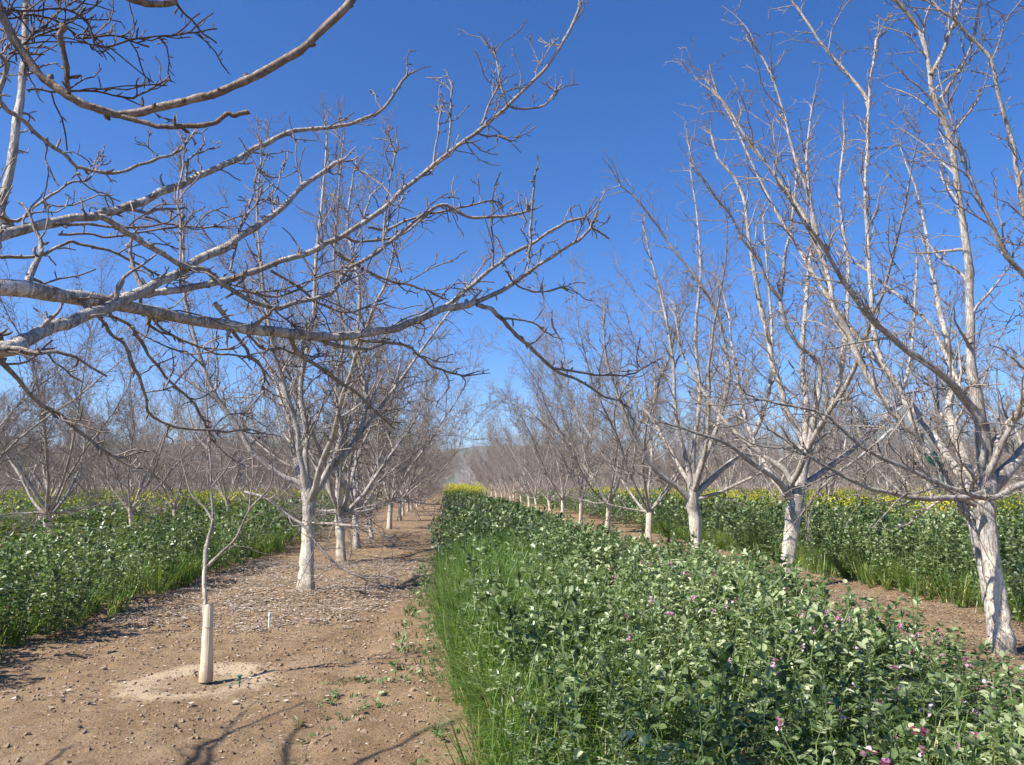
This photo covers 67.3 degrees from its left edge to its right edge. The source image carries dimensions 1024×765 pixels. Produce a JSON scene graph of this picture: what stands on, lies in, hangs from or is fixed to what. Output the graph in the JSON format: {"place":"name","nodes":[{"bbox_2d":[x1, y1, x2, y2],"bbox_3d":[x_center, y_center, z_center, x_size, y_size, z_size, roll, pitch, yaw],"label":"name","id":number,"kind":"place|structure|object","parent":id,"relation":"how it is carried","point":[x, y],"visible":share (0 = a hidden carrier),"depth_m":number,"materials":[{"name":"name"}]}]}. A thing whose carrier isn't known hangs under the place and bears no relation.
{"place":"outdoors","nodes":[
{"label":"outdoors","id":0,"kind":"place"},
{"bbox_2d":[0,519,317,661],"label":"grass","id":1,"kind":"structure","parent":0,"point":[186,576],"depth_m":11.11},
{"bbox_2d":[7,435,885,483],"bbox_3d":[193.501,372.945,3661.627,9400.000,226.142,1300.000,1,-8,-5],"label":"hills","id":2,"kind":"structure","parent":0,"point":[455,481],"depth_m":3305.41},
{"bbox_2d":[0,484,1023,764],"bbox_3d":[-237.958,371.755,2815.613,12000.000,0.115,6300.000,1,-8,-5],"label":"ground","id":3,"kind":"structure","parent":0,"point":[12,728],"depth_m":6.53,"materials":[{"name":"soil"}]},
{"bbox_2d":[0,384,90,496],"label":"walnut tree","id":4,"kind":"object","parent":3,"relation":"on","point":[39,487],"visible":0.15,"depth_m":46.13,"materials":[{"name":"grey plant"}]},
{"bbox_2d":[0,395,91,497],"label":"walnut tree","id":5,"kind":"object","parent":3,"relation":"on","point":[3,489],"visible":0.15,"depth_m":41.87,"materials":[{"name":"grey plant"}]},
{"bbox_2d":[9,439,103,493],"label":"walnut tree","id":6,"kind":"object","parent":3,"relation":"on","point":[50,474],"visible":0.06,"depth_m":61.12,"materials":[{"name":"grey plant"}]},
{"bbox_2d":[0,383,125,504],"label":"walnut tree","id":7,"kind":"object","parent":3,"relation":"on","point":[7,479],"visible":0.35,"depth_m":28.51,"materials":[{"name":"grey plant"}]},
{"bbox_2d":[0,331,134,505],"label":"walnut tree","id":8,"kind":"object","parent":3,"relation":"on","point":[39,482],"visible":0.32,"depth_m":32.84,"materials":[{"name":"grey plant"}]},
{"bbox_2d":[31,400,120,498],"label":"walnut tree","id":9,"kind":"object","parent":3,"relation":"on","point":[77,455],"visible":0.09,"depth_m":51.31,"materials":[{"name":"grey plant"}]},
{"bbox_2d":[1,385,159,502],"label":"walnut tree","id":10,"kind":"object","parent":3,"relation":"on","point":[95,485],"visible":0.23,"depth_m":37.15,"materials":[{"name":"grey plant"}]},
{"bbox_2d":[0,214,163,534],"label":"walnut tree","id":11,"kind":"object","parent":3,"relation":"on","point":[48,509],"visible":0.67,"depth_m":18.01,"materials":[{"name":"grey plant"}]},
{"bbox_2d":[72,426,126,491],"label":"walnut tree","id":12,"kind":"object","parent":3,"relation":"on","point":[107,464],"visible":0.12,"depth_m":70.76,"materials":[{"name":"grey plant"}]},
{"bbox_2d":[0,276,228,538],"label":"walnut tree","id":13,"kind":"object","parent":3,"relation":"on","point":[8,450],"visible":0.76,"depth_m":14.51,"materials":[{"name":"grey plant"}]},
{"bbox_2d":[82,373,177,499],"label":"walnut tree","id":14,"kind":"object","parent":3,"relation":"on","point":[136,474],"visible":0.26,"depth_m":42.62,"materials":[{"name":"grey plant"}]},
{"bbox_2d":[90,423,169,494],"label":"walnut tree","id":15,"kind":"object","parent":3,"relation":"on","point":[116,490],"visible":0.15,"depth_m":56.23,"materials":[{"name":"grey plant"}]},
{"bbox_2d":[6,301,261,528],"bbox_3d":[-12.502,1.237,24.275,7.153,7.217,6.000,-1,-8,8],"label":"walnut tree","id":16,"kind":"object","parent":3,"relation":"on","point":[129,480],"visible":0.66,"depth_m":23.49,"materials":[{"name":"grey plant"}]},
{"bbox_2d":[98,406,178,492],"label":"walnut tree","id":17,"kind":"object","parent":3,"relation":"on","point":[162,407],"visible":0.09,"depth_m":61.73,"materials":[{"name":"grey plant"}]},
{"bbox_2d":[55,359,228,520],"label":"walnut tree","id":18,"kind":"object","parent":3,"relation":"on","point":[165,485],"visible":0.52,"depth_m":27.58,"materials":[{"name":"grey plant"}]},
{"bbox_2d":[111,400,219,496],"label":"walnut tree","id":19,"kind":"object","parent":3,"relation":"on","point":[175,477],"visible":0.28,"depth_m":47.20,"materials":[{"name":"grey plant"}]},
{"bbox_2d":[147,434,230,495],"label":"walnut tree","id":20,"kind":"object","parent":3,"relation":"on","point":[202,481],"visible":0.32,"depth_m":51.52,"materials":[{"name":"grey plant"}]},
{"bbox_2d":[0,492,391,646],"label":"bean crop","id":21,"kind":"object","parent":3,"relation":"on","point":[109,549],"visible":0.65,"depth_m":10.94,"materials":[{"name":"green plant"}]},
{"bbox_2d":[171,442,267,492],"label":"walnut tree","id":22,"kind":"object","parent":3,"relation":"on","point":[228,475],"visible":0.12,"depth_m":61.53,"materials":[{"name":"grey plant"}]},
{"bbox_2d":[166,286,287,683],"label":"walnut sapling","id":23,"kind":"object","parent":3,"relation":"on","point":[206,671],"visible":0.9,"depth_m":6.51,"materials":[{"name":"grey plant"}]},
{"bbox_2d":[173,417,285,493],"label":"walnut tree","id":24,"kind":"object","parent":3,"relation":"on","point":[218,468],"visible":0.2,"depth_m":57.61,"materials":[{"name":"grey plant"}]},
{"bbox_2d":[175,359,299,507],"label":"walnut tree","id":25,"kind":"object","parent":3,"relation":"on","point":[246,480],"visible":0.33,"depth_m":37.98,"materials":[{"name":"grey plant"}]},
{"bbox_2d":[146,342,330,511],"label":"walnut tree","id":26,"kind":"object","parent":3,"relation":"on","point":[233,475],"visible":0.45,"depth_m":33.15,"materials":[{"name":"grey plant"}]},
{"bbox_2d":[215,405,282,490],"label":"walnut tree","id":27,"kind":"object","parent":3,"relation":"on","point":[237,454],"visible":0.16,"depth_m":67.03,"materials":[{"name":"grey plant"}]},
{"bbox_2d":[197,373,332,503],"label":"walnut tree","id":28,"kind":"object","parent":3,"relation":"on","point":[277,464],"visible":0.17,"depth_m":42.58,"materials":[{"name":"grey plant"}]},
{"bbox_2d":[66,105,483,561],"bbox_3d":[-4.043,-0.774,17.676,7.307,9.533,9.510,-1,-8,6],"label":"walnut tree","id":29,"kind":"object","parent":3,"relation":"on","point":[339,504],"visible":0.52,"depth_m":15.91,"materials":[{"name":"grey plant"}]},
{"bbox_2d":[236,430,319,504],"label":"walnut tree","id":30,"kind":"object","parent":3,"relation":"on","point":[281,483],"visible":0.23,"depth_m":47.88,"materials":[{"name":"grey plant"}]},
{"bbox_2d":[209,339,417,539],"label":"walnut tree","id":31,"kind":"object","parent":3,"relation":"on","point":[376,493],"visible":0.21,"depth_m":22.18,"materials":[{"name":"grey plant"}]},
{"bbox_2d":[146,89,501,600],"bbox_3d":[-2.723,-0.751,12.696,4.884,8.311,7.672,-1,-8,11],"label":"walnut tree","id":32,"kind":"object","parent":3,"relation":"on","point":[310,489],"visible":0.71,"depth_m":11.63,"materials":[{"name":"grey plant"}]},
{"bbox_2d":[133,232,514,548],"bbox_3d":[-5.184,1.046,21.612,8.057,8.826,9.031,-4,-9,30],"label":"walnut tree","id":33,"kind":"object","parent":3,"relation":"on","point":[356,543],"visible":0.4,"depth_m":19.61,"materials":[{"name":"grey plant"}]},
{"bbox_2d":[0,0,664,468],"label":"walnut tree","id":34,"kind":"object","parent":3,"relation":"on","point":[98,306],"visible":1,"depth_m":2.49,"materials":[{"name":"grey plant"}]},
{"bbox_2d":[291,558,477,764],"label":"weeds","id":35,"kind":"object","parent":3,"relation":"on","point":[388,678],"visible":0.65,"depth_m":6.43,"materials":[{"name":"green plant"}]},
{"bbox_2d":[260,353,514,520],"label":"walnut tree","id":36,"kind":"object","parent":3,"relation":"on","point":[399,514],"visible":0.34,"depth_m":33.24,"materials":[{"name":"grey plant"}]},
{"bbox_2d":[376,390,443,509],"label":"walnut tree","id":37,"kind":"object","parent":3,"relation":"on","point":[416,449],"visible":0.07,"depth_m":48.67,"materials":[{"name":"grey plant"}]},
{"bbox_2d":[316,287,504,528],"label":"walnut tree","id":38,"kind":"object","parent":3,"relation":"on","point":[389,515],"visible":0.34,"depth_m":27.22,"materials":[{"name":"grey plant"}]},
{"bbox_2d":[361,409,472,511],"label":"walnut tree","id":39,"kind":"object","parent":3,"relation":"on","point":[420,490],"visible":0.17,"depth_m":44.78,"materials":[{"name":"grey plant"}]},
{"bbox_2d":[374,439,465,504],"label":"walnut tree","id":40,"kind":"object","parent":3,"relation":"on","point":[438,476],"visible":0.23,"depth_m":58.23,"materials":[{"name":"grey plant"}]},
{"bbox_2d":[371,399,470,506],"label":"walnut tree","id":41,"kind":"object","parent":3,"relation":"on","point":[432,456],"visible":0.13,"depth_m":53.58,"materials":[{"name":"grey plant"}]},
{"bbox_2d":[366,381,480,515],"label":"walnut tree","id":42,"kind":"object","parent":3,"relation":"on","point":[411,445],"visible":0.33,"depth_m":38.45,"materials":[{"name":"grey plant"}]},
{"bbox_2d":[416,439,459,499],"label":"walnut tree","id":43,"kind":"object","parent":3,"relation":"on","point":[440,475],"visible":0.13,"depth_m":74.52,"materials":[{"name":"grey plant"}]},
{"bbox_2d":[442,481,490,498],"bbox_3d":[-3.490,7.984,55.258,3.289,1.773,20.526,1,-8,-5],"label":"mustard","id":44,"kind":"object","parent":3,"relation":"on","point":[472,489],"visible":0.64,"depth_m":48.78,"materials":[{"name":"yellow plant"}]},
{"bbox_2d":[457,434,510,488],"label":"walnut tree","id":45,"kind":"object","parent":3,"relation":"on","point":[481,468],"visible":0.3,"depth_m":95.58,"materials":[{"name":"grey plant"}]},
{"bbox_2d":[460,446,513,496],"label":"walnut tree","id":46,"kind":"object","parent":3,"relation":"on","point":[482,477],"visible":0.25,"depth_m":90.35,"materials":[{"name":"grey plant"}]},
{"bbox_2d":[468,434,509,493],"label":"walnut tree","id":47,"kind":"object","parent":3,"relation":"on","point":[487,464],"visible":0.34,"depth_m":86.02,"materials":[{"name":"grey plant"}]},
{"bbox_2d":[468,429,509,496],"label":"walnut tree","id":48,"kind":"object","parent":3,"relation":"on","point":[495,482],"visible":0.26,"depth_m":81.15,"materials":[{"name":"grey plant"}]},
{"bbox_2d":[465,420,530,498],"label":"walnut tree","id":49,"kind":"object","parent":3,"relation":"on","point":[496,467],"visible":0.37,"depth_m":70.66,"materials":[{"name":"grey plant"}]},
{"bbox_2d":[470,422,530,497],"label":"walnut tree","id":50,"kind":"object","parent":3,"relation":"on","point":[497,479],"visible":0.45,"depth_m":75.74,"materials":[{"name":"grey plant"}]},
{"bbox_2d":[0,443,1015,492],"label":"orchard","id":51,"kind":"object","parent":3,"relation":"on","point":[465,477],"visible":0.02,"depth_m":147.13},
{"bbox_2d":[0,551,1023,764],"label":"soil clods","id":52,"kind":"object","parent":3,"relation":"on","point":[212,709],"visible":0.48,"depth_m":6.72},
{"bbox_2d":[0,511,1023,764],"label":"leaf litter","id":53,"kind":"object","parent":3,"relation":"on","point":[290,607],"visible":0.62,"depth_m":10.69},
{"bbox_2d":[0,485,1023,541],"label":"crop","id":54,"kind":"object","parent":3,"relation":"on","point":[94,514],"visible":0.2,"depth_m":29.24,"materials":[{"name":"green plant"}]},
{"bbox_2d":[483,417,549,500],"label":"walnut tree","id":55,"kind":"object","parent":3,"relation":"on","point":[503,469],"visible":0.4,"depth_m":65.91,"materials":[{"name":"grey plant"}]},
{"bbox_2d":[477,411,559,501],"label":"walnut tree","id":56,"kind":"object","parent":3,"relation":"on","point":[511,489],"visible":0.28,"depth_m":60.88,"materials":[{"name":"grey plant"}]},
{"bbox_2d":[484,411,559,503],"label":"walnut tree","id":57,"kind":"object","parent":3,"relation":"on","point":[519,487],"visible":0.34,"depth_m":55.84,"materials":[{"name":"grey plant"}]},
{"bbox_2d":[480,395,573,507],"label":"walnut tree","id":58,"kind":"object","parent":3,"relation":"on","point":[509,463],"visible":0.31,"depth_m":50.99,"materials":[{"name":"grey plant"}]},
{"bbox_2d":[498,390,561,510],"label":"walnut tree","id":59,"kind":"object","parent":3,"relation":"on","point":[537,481],"visible":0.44,"depth_m":46.42,"materials":[{"name":"grey plant"}]},
{"bbox_2d":[498,391,599,513],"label":"walnut tree","id":60,"kind":"object","parent":3,"relation":"on","point":[543,477],"visible":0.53,"depth_m":41.09,"materials":[{"name":"grey plant"}]},
{"bbox_2d":[124,486,1021,573],"bbox_3d":[-1.438,5.518,35.137,22.204,1.418,49.585,1,-8,-5],"label":"mustard","id":61,"kind":"object","parent":3,"relation":"on","point":[727,496],"visible":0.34,"depth_m":24.17,"materials":[{"name":"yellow plant"}]},
{"bbox_2d":[484,304,662,523],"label":"walnut tree","id":62,"kind":"object","parent":3,"relation":"on","point":[580,503],"visible":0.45,"depth_m":30.53,"materials":[{"name":"grey plant"}]},
{"bbox_2d":[540,415,623,491],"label":"walnut tree","id":63,"kind":"object","parent":3,"relation":"on","point":[588,461],"visible":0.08,"depth_m":69.07,"materials":[{"name":"grey plant"}]},
{"bbox_2d":[498,344,669,517],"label":"walnut tree","id":64,"kind":"object","parent":3,"relation":"on","point":[561,497],"visible":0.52,"depth_m":35.28,"materials":[{"name":"grey plant"}]},
{"bbox_2d":[479,243,712,531],"bbox_3d":[2.517,0.353,24.759,8.133,9.133,9.218,0,-8,3],"label":"walnut tree","id":65,"kind":"object","parent":3,"relation":"on","point":[613,489],"visible":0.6,"depth_m":25.33,"materials":[{"name":"grey plant"}]},
{"bbox_2d":[565,436,647,492],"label":"walnut tree","id":66,"kind":"object","parent":3,"relation":"on","point":[584,481],"visible":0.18,"depth_m":64.57,"materials":[{"name":"grey plant"}]},
{"bbox_2d":[581,410,665,493],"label":"walnut tree","id":67,"kind":"object","parent":3,"relation":"on","point":[627,462],"visible":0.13,"depth_m":54.59,"materials":[{"name":"grey plant"}]},
{"bbox_2d":[587,432,661,494],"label":"walnut tree","id":68,"kind":"object","parent":3,"relation":"on","point":[604,481],"visible":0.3,"depth_m":59.70,"materials":[{"name":"grey plant"}]},
{"bbox_2d":[583,379,681,494],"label":"walnut tree","id":69,"kind":"object","parent":3,"relation":"on","point":[654,443],"visible":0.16,"depth_m":50.21,"materials":[{"name":"grey plant"}]},
{"bbox_2d":[616,395,706,495],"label":"walnut tree","id":70,"kind":"object","parent":3,"relation":"on","point":[667,467],"visible":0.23,"depth_m":44.04,"materials":[{"name":"grey plant"}]},
{"bbox_2d":[521,238,844,542],"bbox_3d":[3.207,-0.258,20.944,9.492,9.329,7.606,-7,-10,42],"label":"walnut tree","id":71,"kind":"object","parent":3,"relation":"on","point":[648,510],"visible":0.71,"depth_m":20.72,"materials":[{"name":"grey plant"}]},
{"bbox_2d":[375,523,1023,764],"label":"grass","id":72,"kind":"structure","parent":3,"relation":"on","point":[493,740],"depth_m":4.62,"materials":[{"name":"plant"}]},
{"bbox_2d":[573,150,826,559],"bbox_3d":[3.892,-0.776,17.039,5.122,9.575,7.771,1,-8,-5],"label":"walnut tree","id":73,"kind":"object","parent":3,"relation":"on","point":[692,475],"visible":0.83,"depth_m":16.22,"materials":[{"name":"grey plant"}]},
{"bbox_2d":[601,390,799,495],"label":"walnut tree","id":74,"kind":"object","parent":3,"relation":"on","point":[679,455],"visible":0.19,"depth_m":39.29,"materials":[{"name":"grey plant"}]},
{"bbox_2d":[683,403,752,492],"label":"walnut tree","id":75,"kind":"object","parent":3,"relation":"on","point":[728,470],"visible":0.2,"depth_m":54.89,"materials":[{"name":"grey plant"}]},
{"bbox_2d":[665,336,774,497],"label":"walnut tree","id":76,"kind":"object","parent":3,"relation":"on","point":[728,483],"visible":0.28,"depth_m":35.30,"materials":[{"name":"grey plant"}]},
{"bbox_2d":[417,488,1023,764],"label":"bean crop","id":77,"kind":"object","parent":3,"relation":"on","point":[738,594],"visible":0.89,"depth_m":4.69,"materials":[{"name":"green plant"}]},
{"bbox_2d":[724,416,790,491],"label":"walnut tree","id":78,"kind":"object","parent":3,"relation":"on","point":[751,466],"visible":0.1,"depth_m":69.99,"materials":[{"name":"grey plant"}]},
{"bbox_2d":[714,409,820,494],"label":"walnut tree","id":79,"kind":"object","parent":3,"relation":"on","point":[760,486],"visible":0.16,"depth_m":50.16,"materials":[{"name":"grey plant"}]},
{"bbox_2d":[517,486,1023,623],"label":"bean crop","id":80,"kind":"object","parent":3,"relation":"on","point":[935,541],"visible":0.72,"depth_m":14.31,"materials":[{"name":"green plant"}]},
{"bbox_2d":[631,62,941,583],"bbox_3d":[4.502,-1.699,12.757,4.763,10.219,6.868,-4,-9,30],"label":"walnut tree","id":81,"kind":"object","parent":3,"relation":"on","point":[797,478],"visible":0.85,"depth_m":12.76,"materials":[{"name":"grey plant"}]},
{"bbox_2d":[745,415,847,483],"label":"walnut tree","id":82,"kind":"object","parent":3,"relation":"on","point":[790,467],"visible":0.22,"depth_m":45.39,"materials":[{"name":"grey plant"}]},
{"bbox_2d":[729,288,886,512],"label":"walnut tree","id":83,"kind":"object","parent":3,"relation":"on","point":[834,441],"visible":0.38,"depth_m":25.86,"materials":[{"name":"grey plant"}]},
{"bbox_2d":[680,308,935,507],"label":"walnut tree","id":84,"kind":"object","parent":3,"relation":"on","point":[762,476],"visible":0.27,"depth_m":29.84,"materials":[{"name":"grey plant"}]},
{"bbox_2d":[780,409,865,491],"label":"walnut tree","id":85,"kind":"object","parent":3,"relation":"on","point":[838,476],"visible":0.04,"depth_m":55.62,"materials":[{"name":"grey plant"}]},
{"bbox_2d":[781,361,894,503],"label":"walnut tree","id":86,"kind":"object","parent":3,"relation":"on","point":[811,398],"visible":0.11,"depth_m":40.47,"materials":[{"name":"grey plant"}]},
{"bbox_2d":[663,0,1023,654],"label":"walnut tree","id":87,"kind":"object","parent":3,"relation":"on","point":[982,496],"visible":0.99,"depth_m":7.69,"materials":[{"name":"grey plant"}]},
{"bbox_2d":[925,451,948,492],"bbox_3d":[4.252,0.888,7.641,0.274,0.407,0.114,1,-8,-5],"label":"tree tie","id":88,"kind":"object","parent":87,"relation":"attached to","point":[929,459],"visible":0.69,"depth_m":7.63,"materials":[{"name":"green plastic"}]},
{"bbox_2d":[821,407,896,495],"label":"walnut tree","id":89,"kind":"object","parent":3,"relation":"on","point":[861,471],"visible":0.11,"depth_m":50.98,"materials":[{"name":"grey plant"}]},
{"bbox_2d":[840,461,882,504],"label":"walnut sapling","id":90,"kind":"object","parent":3,"relation":"on","point":[870,492],"visible":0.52,"depth_m":24.47,"materials":[{"name":"grey plant"}]},
{"bbox_2d":[810,344,944,502],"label":"walnut tree","id":91,"kind":"object","parent":3,"relation":"on","point":[887,476],"visible":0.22,"depth_m":35.56,"materials":[{"name":"grey plant"}]},
{"bbox_2d":[853,436,913,490],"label":"walnut tree","id":92,"kind":"object","parent":3,"relation":"on","point":[884,470],"visible":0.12,"depth_m":61.80,"materials":[{"name":"grey plant"}]},
{"bbox_2d":[884,430,918,506],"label":"walnut sapling","id":93,"kind":"object","parent":3,"relation":"on","point":[903,469],"visible":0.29,"depth_m":21.61,"materials":[{"name":"grey plant"}]},
{"bbox_2d":[782,258,1023,521],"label":"walnut tree","id":94,"kind":"object","parent":3,"relation":"on","point":[874,440],"visible":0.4,"depth_m":20.40,"materials":[{"name":"grey plant"}]},
{"bbox_2d":[792,197,1023,497],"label":"walnut tree","id":95,"kind":"object","parent":3,"relation":"on","point":[1011,451],"visible":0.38,"depth_m":16.57,"materials":[{"name":"grey plant"}]},
{"bbox_2d":[855,403,966,495],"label":"walnut tree","id":96,"kind":"object","parent":3,"relation":"on","point":[908,463],"visible":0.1,"depth_m":45.74,"materials":[{"name":"grey plant"}]},
{"bbox_2d":[892,404,969,494],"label":"walnut tree","id":97,"kind":"object","parent":3,"relation":"on","point":[927,463],"visible":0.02,"depth_m":56.51,"materials":[{"name":"grey plant"}]},
{"bbox_2d":[858,371,1023,503],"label":"walnut tree","id":98,"kind":"object","parent":3,"relation":"on","point":[954,481],"visible":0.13,"depth_m":30.86,"materials":[{"name":"grey plant"}]},
{"bbox_2d":[860,355,1023,499],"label":"walnut tree","id":99,"kind":"object","parent":3,"relation":"on","point":[951,442],"visible":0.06,"depth_m":41.28,"materials":[{"name":"grey plant"}]},
{"bbox_2d":[921,311,1023,451],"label":"walnut tree","id":100,"kind":"object","parent":3,"relation":"on","point":[1006,368],"visible":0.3,"depth_m":26.22,"materials":[{"name":"grey plant"}]},
{"bbox_2d":[955,382,1023,495],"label":"walnut tree","id":101,"kind":"object","parent":3,"relation":"on","point":[1007,455],"visible":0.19,"depth_m":47.95,"materials":[{"name":"grey plant"}]},
{"bbox_2d":[965,400,1023,493],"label":"walnut tree","id":102,"kind":"object","parent":3,"relation":"on","point":[1006,452],"visible":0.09,"depth_m":36.62,"materials":[{"name":"grey plant"}]},
{"bbox_2d":[0,0,1023,462],"label":"sky","id":103,"kind":"structure","parent":0,"point":[623,104],"materials":[{"name":"blue"}]},
{"bbox_2d":[637,517,1023,623],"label":"grass","id":104,"kind":"structure","parent":0,"point":[859,574],"depth_m":12.47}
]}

